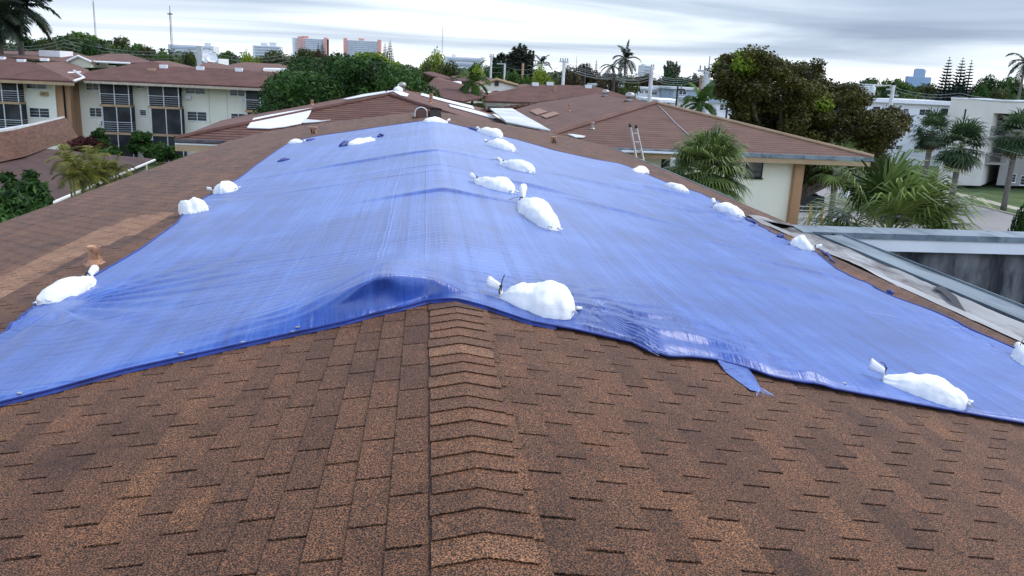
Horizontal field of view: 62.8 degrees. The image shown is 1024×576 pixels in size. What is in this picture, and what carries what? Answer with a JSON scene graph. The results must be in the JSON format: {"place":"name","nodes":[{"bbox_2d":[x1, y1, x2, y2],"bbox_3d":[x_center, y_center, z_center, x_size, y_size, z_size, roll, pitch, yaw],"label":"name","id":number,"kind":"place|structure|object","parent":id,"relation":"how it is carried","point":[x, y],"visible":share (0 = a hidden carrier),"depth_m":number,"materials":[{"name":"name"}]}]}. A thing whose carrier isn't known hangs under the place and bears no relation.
{"place":"outdoors","nodes":[
{"label":"outdoors","id":0,"kind":"place"},
{"bbox_2d":[195,46,228,65],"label":"dish platform","id":1,"kind":"structure","parent":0,"point":[202,56],"depth_m":109.97,"materials":[{"name":"white paint"}]},
{"bbox_2d":[0,111,1023,575],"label":"apartment building","id":2,"kind":"structure","parent":0,"point":[448,439],"depth_m":3.27,"materials":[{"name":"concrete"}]},
{"bbox_2d":[83,245,104,266],"bbox_3d":[-3.740,-0.278,7.511,0.198,0.200,0.198,1,14,-6],"label":"vent pipe","id":3,"kind":"object","parent":2,"relation":"on","point":[94,257],"visible":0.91,"depth_m":7.46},
{"bbox_2d":[0,121,1023,423],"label":"tarp","id":4,"kind":"object","parent":2,"relation":"on","point":[314,235],"visible":0.95,"depth_m":6.48,"materials":[{"name":"plastic"}]},
{"bbox_2d":[32,265,98,305],"bbox_3d":[-3.337,0.056,6.329,0.280,0.323,0.754,1,14,-6],"label":"sandbag","id":5,"kind":"object","parent":4,"relation":"on","point":[60,290],"visible":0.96,"depth_m":6.16,"materials":[{"name":"white plastic"}]},
{"bbox_2d":[178,197,210,214],"bbox_3d":[-3.761,-0.969,9.927,0.342,0.220,0.454,-5,16,-29],"label":"sandbag","id":6,"kind":"object","parent":4,"relation":"on","point":[193,205],"visible":0.81,"depth_m":9.78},
{"bbox_2d":[206,181,240,193],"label":"sandbag","id":7,"kind":"object","parent":4,"relation":"on","point":[222,187],"visible":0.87,"depth_m":11.51,"materials":[{"name":"white plastic"}]},
{"bbox_2d":[476,124,504,138],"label":"sandbag","id":8,"kind":"object","parent":4,"relation":"on","point":[495,132],"visible":0.82,"depth_m":19.91,"materials":[{"name":"white plastic"}]},
{"bbox_2d":[469,172,518,193],"bbox_3d":[-0.239,-1.188,10.113,0.685,0.338,0.382,7,15,16],"label":"sandbag","id":9,"kind":"object","parent":4,"relation":"on","point":[503,184],"visible":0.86,"depth_m":9.97,"materials":[{"name":"white plastic"}]},
{"bbox_2d":[484,137,516,151],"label":"sandbag","id":10,"kind":"object","parent":4,"relation":"on","point":[502,144],"visible":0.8,"depth_m":16.59,"materials":[{"name":"white plastic"}]},
{"bbox_2d":[491,157,535,173],"bbox_3d":[0.047,-1.871,13.259,0.411,0.347,0.785,-10,19,-41],"label":"sandbag","id":11,"kind":"object","parent":4,"relation":"on","point":[520,165],"visible":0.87,"depth_m":13.04,"materials":[{"name":"white plastic"}]},
{"bbox_2d":[486,274,581,319],"bbox_3d":[0.145,0.100,4.966,0.576,0.340,0.350,16,19,42],"label":"sandbag","id":12,"kind":"object","parent":4,"relation":"on","point":[550,299],"visible":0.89,"depth_m":4.81,"materials":[{"name":"white plastic"}]},
{"bbox_2d":[509,183,562,230],"bbox_3d":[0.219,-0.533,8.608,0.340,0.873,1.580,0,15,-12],"label":"sandbag","id":13,"kind":"object","parent":4,"relation":"on","point":[539,212],"visible":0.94,"depth_m":8.19,"materials":[{"name":"white plastic"}]},
{"bbox_2d":[711,198,744,217],"bbox_3d":[3.494,-1.187,13.788,0.358,0.472,0.876,-4,16,-23],"label":"sandbag","id":14,"kind":"object","parent":4,"relation":"on","point":[732,209],"visible":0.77,"depth_m":13.54,"materials":[{"name":"white plastic"}]},
{"bbox_2d":[787,235,821,250],"bbox_3d":[3.800,-0.537,10.936,0.422,0.305,0.306,11,17,30],"label":"sandbag","id":15,"kind":"object","parent":4,"relation":"on","point":[801,242],"visible":0.72,"depth_m":10.86,"materials":[{"name":"white plastic"}]},
{"bbox_2d":[868,358,973,409],"bbox_3d":[2.382,0.631,4.894,0.581,0.355,0.279,4,14,7],"label":"sandbag","id":16,"kind":"object","parent":4,"relation":"on","point":[938,390],"visible":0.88,"depth_m":4.81,"materials":[{"name":"white plastic"}]},
{"bbox_2d":[1010,339,1023,365],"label":"sandbag","id":17,"kind":"object","parent":4,"relation":"on","point":[1017,355],"visible":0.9,"depth_m":6.46,"materials":[{"name":"white plastic"}]},
{"bbox_2d":[6,0,1023,89],"label":"sky","id":18,"kind":"structure","parent":0,"point":[858,40],"materials":[{"name":"grey"}]},
{"bbox_2d":[147,131,1023,214],"bbox_3d":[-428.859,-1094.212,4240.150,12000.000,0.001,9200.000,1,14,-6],"label":"ground","id":19,"kind":"structure","parent":0,"point":[996,192],"depth_m":88.23,"materials":[{"name":"green plant"}]},
{"bbox_2d":[0,0,37,54],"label":"palm tree","id":20,"kind":"object","parent":19,"relation":"on","point":[6,13],"visible":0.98,"depth_m":97.31,"materials":[{"name":"green plant"}]},
{"bbox_2d":[0,168,54,222],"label":"shrub","id":21,"kind":"object","parent":19,"relation":"on","point":[30,193],"visible":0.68,"depth_m":25.42,"materials":[{"name":"green plant"}]},
{"bbox_2d":[16,36,41,61],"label":"tree","id":22,"kind":"object","parent":19,"relation":"on","point":[28,41],"visible":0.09,"depth_m":146.04,"materials":[{"name":"green plant"}]},
{"bbox_2d":[2,0,60,54],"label":"palm tree","id":23,"kind":"object","parent":19,"relation":"on","point":[40,22],"visible":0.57,"depth_m":101.63,"materials":[{"name":"green plant"}]},
{"bbox_2d":[0,50,85,61],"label":"house","id":24,"kind":"structure","parent":19,"relation":"on","point":[57,56],"depth_m":103.03,"materials":[{"name":"beige paint"}]},
{"bbox_2d":[30,37,65,62],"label":"tree","id":25,"kind":"object","parent":19,"relation":"on","point":[43,46],"visible":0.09,"depth_m":137.44,"materials":[{"name":"green plant"}]},
{"bbox_2d":[40,31,99,52],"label":"tree","id":26,"kind":"object","parent":19,"relation":"on","point":[79,35],"visible":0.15,"depth_m":194.82,"materials":[{"name":"green plant"}]},
{"bbox_2d":[0,116,155,202],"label":"building","id":27,"kind":"structure","parent":19,"relation":"on","point":[24,147],"depth_m":47.05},
{"bbox_2d":[56,139,99,151],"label":"shrub","id":28,"kind":"object","parent":19,"relation":"on","point":[72,143],"visible":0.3,"depth_m":73.95,"materials":[{"name":"red plant"}]},
{"bbox_2d":[73,135,106,150],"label":"shrub","id":29,"kind":"object","parent":19,"relation":"on","point":[85,141],"visible":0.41,"depth_m":74.95,"materials":[{"name":"red plant"}]},
{"bbox_2d":[46,143,135,196],"bbox_3d":[-16.528,-2.336,32.963,2.839,6.508,3.295,8,15,19],"label":"areca palm","id":30,"kind":"object","parent":19,"relation":"on","point":[85,171],"visible":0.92,"depth_m":32.10,"materials":[{"name":"green plant"}]},
{"bbox_2d":[66,55,115,67],"bbox_3d":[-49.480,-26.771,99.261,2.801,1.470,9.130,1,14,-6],"label":"house","id":31,"kind":"structure","parent":19,"relation":"on","point":[84,61],"depth_m":95.47,"materials":[{"name":"beige paint"}]},
{"bbox_2d":[81,41,104,70],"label":"tree","id":32,"kind":"object","parent":19,"relation":"on","point":[87,50],"visible":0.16,"depth_m":128.99,"materials":[{"name":"green plant"}]},
{"bbox_2d":[76,35,119,53],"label":"tree","id":33,"kind":"object","parent":19,"relation":"on","point":[94,38],"visible":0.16,"depth_m":192.07,"materials":[{"name":"green plant"}]},
{"bbox_2d":[90,127,110,146],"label":"shrub","id":34,"kind":"object","parent":19,"relation":"on","point":[99,133],"visible":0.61,"depth_m":76.26,"materials":[{"name":"green plant"}]},
{"bbox_2d":[92,145,125,155],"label":"shrub","id":35,"kind":"object","parent":19,"relation":"on","point":[113,150],"visible":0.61,"depth_m":73.86,"materials":[{"name":"green plant"}]},
{"bbox_2d":[109,35,129,51],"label":"tree","id":36,"kind":"object","parent":19,"relation":"on","point":[121,42],"visible":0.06,"depth_m":201.40,"materials":[{"name":"green plant"}]},
{"bbox_2d":[92,54,148,64],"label":"house","id":37,"kind":"structure","parent":19,"relation":"on","point":[116,59],"depth_m":100.26,"materials":[{"name":"beige paint"}]},
{"bbox_2d":[115,43,152,65],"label":"tree","id":38,"kind":"object","parent":19,"relation":"on","point":[133,48],"visible":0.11,"depth_m":184.13,"materials":[{"name":"green plant"}]},
{"bbox_2d":[0,56,278,162],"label":"apartment block","id":39,"kind":"structure","parent":19,"relation":"on","point":[165,102],"depth_m":80.35,"materials":[{"name":"beige paint"}]},
{"bbox_2d":[29,108,49,118],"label":"window","id":40,"kind":"structure","parent":39,"relation":"in","point":[34,112],"depth_m":78.09,"materials":[{"name":"white paint"}]},
{"bbox_2d":[187,111,206,121],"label":"window","id":41,"kind":"structure","parent":39,"relation":"in","point":[191,115],"depth_m":81.82,"materials":[{"name":"white paint"}]},
{"bbox_2d":[124,130,154,158],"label":"shrub","id":42,"kind":"object","parent":19,"relation":"on","point":[136,144],"visible":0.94,"depth_m":77.69,"materials":[{"name":"green plant"}]},
{"bbox_2d":[135,44,157,60],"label":"tree","id":43,"kind":"object","parent":19,"relation":"on","point":[146,50],"visible":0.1,"depth_m":176.09,"materials":[{"name":"green plant"}]},
{"bbox_2d":[153,51,178,62],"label":"tree","id":44,"kind":"object","parent":19,"relation":"on","point":[160,56],"visible":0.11,"depth_m":148.07,"materials":[{"name":"green plant"}]},
{"bbox_2d":[148,141,183,162],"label":"shrub","id":45,"kind":"object","parent":19,"relation":"on","point":[161,152],"visible":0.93,"depth_m":72.09,"materials":[{"name":"green plant"}]},
{"bbox_2d":[173,49,196,66],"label":"tree","id":46,"kind":"object","parent":19,"relation":"on","point":[189,59],"visible":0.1,"depth_m":125.80,"materials":[{"name":"green plant"}]},
{"bbox_2d":[168,43,219,54],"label":"building","id":47,"kind":"structure","parent":19,"relation":"on","point":[211,47],"depth_m":839.33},
{"bbox_2d":[200,62,288,71],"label":"house","id":48,"kind":"structure","parent":19,"relation":"on","point":[251,66],"depth_m":101.20,"materials":[{"name":"beige paint"}]},
{"bbox_2d":[252,43,283,57],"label":"building","id":49,"kind":"structure","parent":19,"relation":"on","point":[258,50],"depth_m":1317.01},
{"bbox_2d":[255,49,290,65],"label":"tree","id":50,"kind":"object","parent":19,"relation":"on","point":[269,57],"visible":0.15,"depth_m":187.67,"materials":[{"name":"green plant"}]},
{"bbox_2d":[282,47,314,66],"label":"tree","id":51,"kind":"object","parent":19,"relation":"on","point":[304,51],"visible":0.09,"depth_m":216.63,"materials":[{"name":"green plant"}]},
{"bbox_2d":[292,36,328,57],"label":"high-rise building","id":52,"kind":"structure","parent":19,"relation":"on","point":[303,42],"depth_m":1415.24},
{"bbox_2d":[174,89,507,151],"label":"apartment building","id":53,"kind":"structure","parent":19,"relation":"on","point":[379,103],"depth_m":37.38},
{"bbox_2d":[251,50,441,113],"bbox_3d":[-12.227,-12.639,64.937,17.053,11.147,21.111,1,14,-6],"label":"tree","id":54,"kind":"object","parent":19,"relation":"on","point":[301,84],"visible":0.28,"depth_m":57.72,"materials":[{"name":"green plant"}]},
{"bbox_2d":[343,38,381,57],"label":"high-rise building","id":55,"kind":"structure","parent":19,"relation":"on","point":[353,47],"depth_m":1424.39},
{"bbox_2d":[354,51,406,67],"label":"tree","id":56,"kind":"object","parent":19,"relation":"on","point":[387,60],"visible":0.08,"depth_m":72.65,"materials":[{"name":"green plant"}]},
{"bbox_2d":[417,61,433,88],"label":"tree","id":57,"kind":"object","parent":19,"relation":"on","point":[426,68],"visible":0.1,"depth_m":110.17,"materials":[{"name":"green plant"}]},
{"bbox_2d":[419,46,445,74],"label":"tree","id":58,"kind":"object","parent":19,"relation":"on","point":[435,59],"visible":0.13,"depth_m":120.55,"materials":[{"name":"green plant"}]},
{"bbox_2d":[434,60,461,77],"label":"tree","id":59,"kind":"object","parent":19,"relation":"on","point":[450,70],"visible":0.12,"depth_m":105.29,"materials":[{"name":"green plant"}]},
{"bbox_2d":[424,77,490,108],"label":"house","id":60,"kind":"structure","parent":19,"relation":"on","point":[449,90],"depth_m":72.39,"materials":[{"name":"beige paint"}]},
{"bbox_2d":[444,54,481,73],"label":"building","id":61,"kind":"structure","parent":19,"relation":"on","point":[463,62],"depth_m":675.07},
{"bbox_2d":[452,60,490,105],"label":"palm tree","id":62,"kind":"object","parent":19,"relation":"on","point":[471,77],"visible":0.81,"depth_m":71.48,"materials":[{"name":"green plant"}]},
{"bbox_2d":[483,60,503,79],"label":"tree","id":63,"kind":"object","parent":19,"relation":"on","point":[496,69],"visible":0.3,"depth_m":164.43,"materials":[{"name":"green plant"}]},
{"bbox_2d":[475,77,518,91],"bbox_3d":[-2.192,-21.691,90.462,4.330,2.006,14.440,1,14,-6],"label":"house","id":64,"kind":"structure","parent":19,"relation":"on","point":[497,84],"depth_m":83.85,"materials":[{"name":"beige paint"}]},
{"bbox_2d":[505,69,521,83],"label":"tree","id":65,"kind":"object","parent":19,"relation":"on","point":[515,78],"visible":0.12,"depth_m":104.95,"materials":[{"name":"green plant"}]},
{"bbox_2d":[3,35,1023,130],"bbox_3d":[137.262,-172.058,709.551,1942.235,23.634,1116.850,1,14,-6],"label":"distant woods","id":66,"kind":"object","parent":19,"relation":"on","point":[556,77],"visible":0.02,"depth_m":181.43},
{"bbox_2d":[505,43,534,79],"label":"casuarina tree","id":67,"kind":"object","parent":19,"relation":"on","point":[517,57],"visible":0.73,"depth_m":158.68,"materials":[{"name":"green plant"}]},
{"bbox_2d":[531,61,554,84],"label":"tree","id":68,"kind":"object","parent":19,"relation":"on","point":[539,77],"visible":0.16,"depth_m":102.81,"materials":[{"name":"green plant"}]},
{"bbox_2d":[480,82,644,113],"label":"apartment building","id":69,"kind":"structure","parent":19,"relation":"on","point":[528,93],"depth_m":81.36,"materials":[{"name":"beige paint"}]},
{"bbox_2d":[555,71,582,85],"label":"tree","id":70,"kind":"object","parent":19,"relation":"on","point":[572,80],"visible":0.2,"depth_m":136.10,"materials":[{"name":"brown plant"}]},
{"bbox_2d":[565,63,600,85],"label":"tree","id":71,"kind":"object","parent":19,"relation":"on","point":[589,79],"visible":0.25,"depth_m":160.25,"materials":[{"name":"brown plant"}]},
{"bbox_2d":[596,73,620,92],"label":"tree","id":72,"kind":"object","parent":19,"relation":"on","point":[603,83],"visible":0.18,"depth_m":127.99,"materials":[{"name":"green plant"}]},
{"bbox_2d":[612,39,641,85],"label":"palm tree","id":73,"kind":"object","parent":19,"relation":"on","point":[626,53],"visible":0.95,"depth_m":146.98,"materials":[{"name":"green plant"}]},
{"bbox_2d":[618,76,639,98],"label":"tree","id":74,"kind":"object","parent":19,"relation":"on","point":[630,86],"visible":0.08,"depth_m":113.92,"materials":[{"name":"green plant"}]},
{"bbox_2d":[620,86,660,99],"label":"house","id":75,"kind":"structure","parent":19,"relation":"on","point":[643,92],"depth_m":124.28,"materials":[{"name":"white paint"}]},
{"bbox_2d":[635,74,662,86],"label":"tree","id":76,"kind":"object","parent":19,"relation":"on","point":[646,83],"visible":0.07,"depth_m":147.78,"materials":[{"name":"green plant"}]},
{"bbox_2d":[637,97,677,104],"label":"house","id":77,"kind":"structure","parent":19,"relation":"on","point":[671,101],"depth_m":101.36,"materials":[{"name":"white paint"}]},
{"bbox_2d":[663,60,680,76],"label":"casuarina tree","id":78,"kind":"object","parent":19,"relation":"on","point":[674,68],"visible":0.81,"depth_m":147.43,"materials":[{"name":"green plant"}]},
{"bbox_2d":[662,70,696,87],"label":"tree","id":79,"kind":"object","parent":19,"relation":"on","point":[670,75],"visible":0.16,"depth_m":138.49,"materials":[{"name":"green plant"}]},
{"bbox_2d":[680,80,725,115],"bbox_3d":[13.941,-10.498,63.093,3.301,10.154,3.207,1,14,-6],"label":"palm tree","id":80,"kind":"object","parent":19,"relation":"on","point":[703,93],"visible":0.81,"depth_m":61.79,"materials":[{"name":"green plant"}]},
{"bbox_2d":[698,56,713,112],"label":"utility pole","id":81,"kind":"object","parent":19,"relation":"on","point":[706,80],"visible":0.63,"depth_m":69.58,"materials":[{"name":"concrete"}]},
{"bbox_2d":[663,122,755,203],"bbox_3d":[5.965,-0.897,26.839,3.182,8.793,3.196,7,15,16],"label":"fan palm","id":82,"kind":"object","parent":19,"relation":"on","point":[707,151],"visible":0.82,"depth_m":25.49,"materials":[{"name":"green plant"}]},
{"bbox_2d":[703,44,915,199],"bbox_3d":[19.268,-8.511,52.587,17.491,12.271,12.518,1,14,-6],"label":"tree","id":83,"kind":"object","parent":19,"relation":"on","point":[802,98],"visible":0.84,"depth_m":47.91,"materials":[{"name":"green plant"}]},
{"bbox_2d":[809,136,863,223],"bbox_3d":[16.012,-3.807,42.259,3.212,7.704,3.080,1,14,-6],"label":"fan palm","id":84,"kind":"object","parent":19,"relation":"on","point":[832,177],"visible":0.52,"depth_m":41.52,"materials":[{"name":"green plant"}]},
{"bbox_2d":[864,85,898,150],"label":"utility pole","id":85,"kind":"object","parent":19,"relation":"on","point":[891,94],"visible":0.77,"depth_m":89.78,"materials":[{"name":"concrete"}]},
{"bbox_2d":[749,215,1023,343],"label":"flat roof annex","id":86,"kind":"object","parent":19,"relation":"on","point":[976,276],"visible":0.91,"depth_m":13.86,"materials":[{"name":"grey metal"}]},
{"bbox_2d":[875,78,917,97],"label":"tree","id":87,"kind":"object","parent":19,"relation":"on","point":[903,85],"visible":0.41,"depth_m":243.57,"materials":[{"name":"green plant"}]},
{"bbox_2d":[792,144,1001,229],"bbox_3d":[9.466,0.694,21.495,5.032,8.676,5.073,1,14,-6],"label":"fan palm","id":88,"kind":"object","parent":19,"relation":"on","point":[896,195],"visible":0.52,"depth_m":20.11,"materials":[{"name":"green plant"}]},
{"bbox_2d":[866,98,950,165],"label":"apartment block","id":89,"kind":"structure","parent":19,"relation":"on","point":[913,107],"depth_m":115.83,"materials":[{"name":"white paint"}]},
{"bbox_2d":[905,68,931,87],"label":"building","id":90,"kind":"structure","parent":19,"relation":"on","point":[918,77],"depth_m":3577.46,"materials":[{"name":"blue glass"}]},
{"bbox_2d":[915,82,938,99],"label":"tree","id":91,"kind":"object","parent":19,"relation":"on","point":[928,89],"visible":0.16,"depth_m":193.68,"materials":[{"name":"green plant"}]},
{"bbox_2d":[905,106,954,178],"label":"fan palm","id":92,"kind":"object","parent":19,"relation":"on","point":[933,119],"visible":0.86,"depth_m":76.48,"materials":[{"name":"green plant"}]},
{"bbox_2d":[933,57,954,100],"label":"norfolk pine","id":93,"kind":"object","parent":19,"relation":"on","point":[943,90],"visible":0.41,"depth_m":122.77,"materials":[{"name":"green plant"}]},
{"bbox_2d":[944,61,968,100],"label":"norfolk pine","id":94,"kind":"object","parent":19,"relation":"on","point":[953,90],"visible":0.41,"depth_m":120.86,"materials":[{"name":"green plant"}]},
{"bbox_2d":[925,115,997,213],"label":"fan palm","id":95,"kind":"object","parent":19,"relation":"on","point":[960,158],"visible":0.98,"depth_m":68.35,"materials":[{"name":"green plant"}]},
{"bbox_2d":[968,78,991,98],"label":"tree","id":96,"kind":"object","parent":19,"relation":"on","point":[979,89],"visible":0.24,"depth_m":153.88,"materials":[{"name":"green plant"}]},
{"bbox_2d":[937,97,1023,185],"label":"apartment block","id":97,"kind":"structure","parent":19,"relation":"on","point":[987,111],"depth_m":90.79,"materials":[{"name":"beige paint"}]},
{"bbox_2d":[975,86,1008,98],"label":"tree","id":98,"kind":"object","parent":19,"relation":"on","point":[997,94],"visible":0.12,"depth_m":133.43,"materials":[{"name":"green plant"}]},
{"bbox_2d":[983,73,1011,98],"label":"tree","id":99,"kind":"object","parent":19,"relation":"on","point":[992,84],"visible":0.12,"depth_m":174.99,"materials":[{"name":"green plant"}]},
{"bbox_2d":[987,107,1023,210],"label":"fan palm","id":100,"kind":"object","parent":19,"relation":"on","point":[1015,142],"visible":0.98,"depth_m":73.53,"materials":[{"name":"green plant"}]},
{"bbox_2d":[997,76,1023,99],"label":"tree","id":101,"kind":"object","parent":19,"relation":"on","point":[1012,83],"visible":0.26,"depth_m":184.45,"materials":[{"name":"green plant"}]},
{"bbox_2d":[1005,53,1023,99],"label":"palm tree","id":102,"kind":"object","parent":19,"relation":"on","point":[1021,71],"visible":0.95,"depth_m":113.94,"materials":[{"name":"green plant"}]},
{"bbox_2d":[1007,203,1023,231],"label":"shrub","id":103,"kind":"object","parent":19,"relation":"on","point":[1019,226],"visible":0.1,"depth_m":35.82,"materials":[{"name":"green plant"}]},
{"bbox_2d":[480,94,874,237],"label":"apartment building","id":104,"kind":"structure","parent":0,"point":[779,160],"depth_m":31.45,"materials":[{"name":"brown"}]},
{"bbox_2d":[628,124,644,160],"bbox_3d":[5.065,-1.157,28.493,0.734,8.431,4.400,-4,16,-26],"label":"ladder","id":105,"kind":"object","parent":104,"relation":"on","point":[633,141],"visible":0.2,"depth_m":29.10,"materials":[{"name":"metal"}]},
{"bbox_2d":[744,162,763,179],"bbox_3d":[8.925,-4.437,30.860,0.722,0.860,0.110,1,14,-6],"label":"window","id":106,"kind":"structure","parent":104,"relation":"in","point":[757,167],"depth_m":30.90,"materials":[{"name":"black glass"}]},
{"bbox_2d":[672,96,730,118],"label":"house","id":107,"kind":"structure","parent":0,"point":[720,108],"depth_m":84.72,"materials":[{"name":"white paint"}]},
{"bbox_2d":[798,186,1016,230],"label":"road","id":108,"kind":"structure","parent":0,"point":[997,221],"depth_m":68.69,"materials":[{"name":"asphalt"}]},
{"bbox_2d":[652,85,696,97],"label":"house","id":109,"kind":"structure","parent":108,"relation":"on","point":[667,91],"depth_m":118.05,"materials":[{"name":"white paint"}]},
{"bbox_2d":[800,193,824,210],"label":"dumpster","id":110,"kind":"object","parent":108,"relation":"on","point":[807,200],"visible":0.31,"depth_m":68.50,"materials":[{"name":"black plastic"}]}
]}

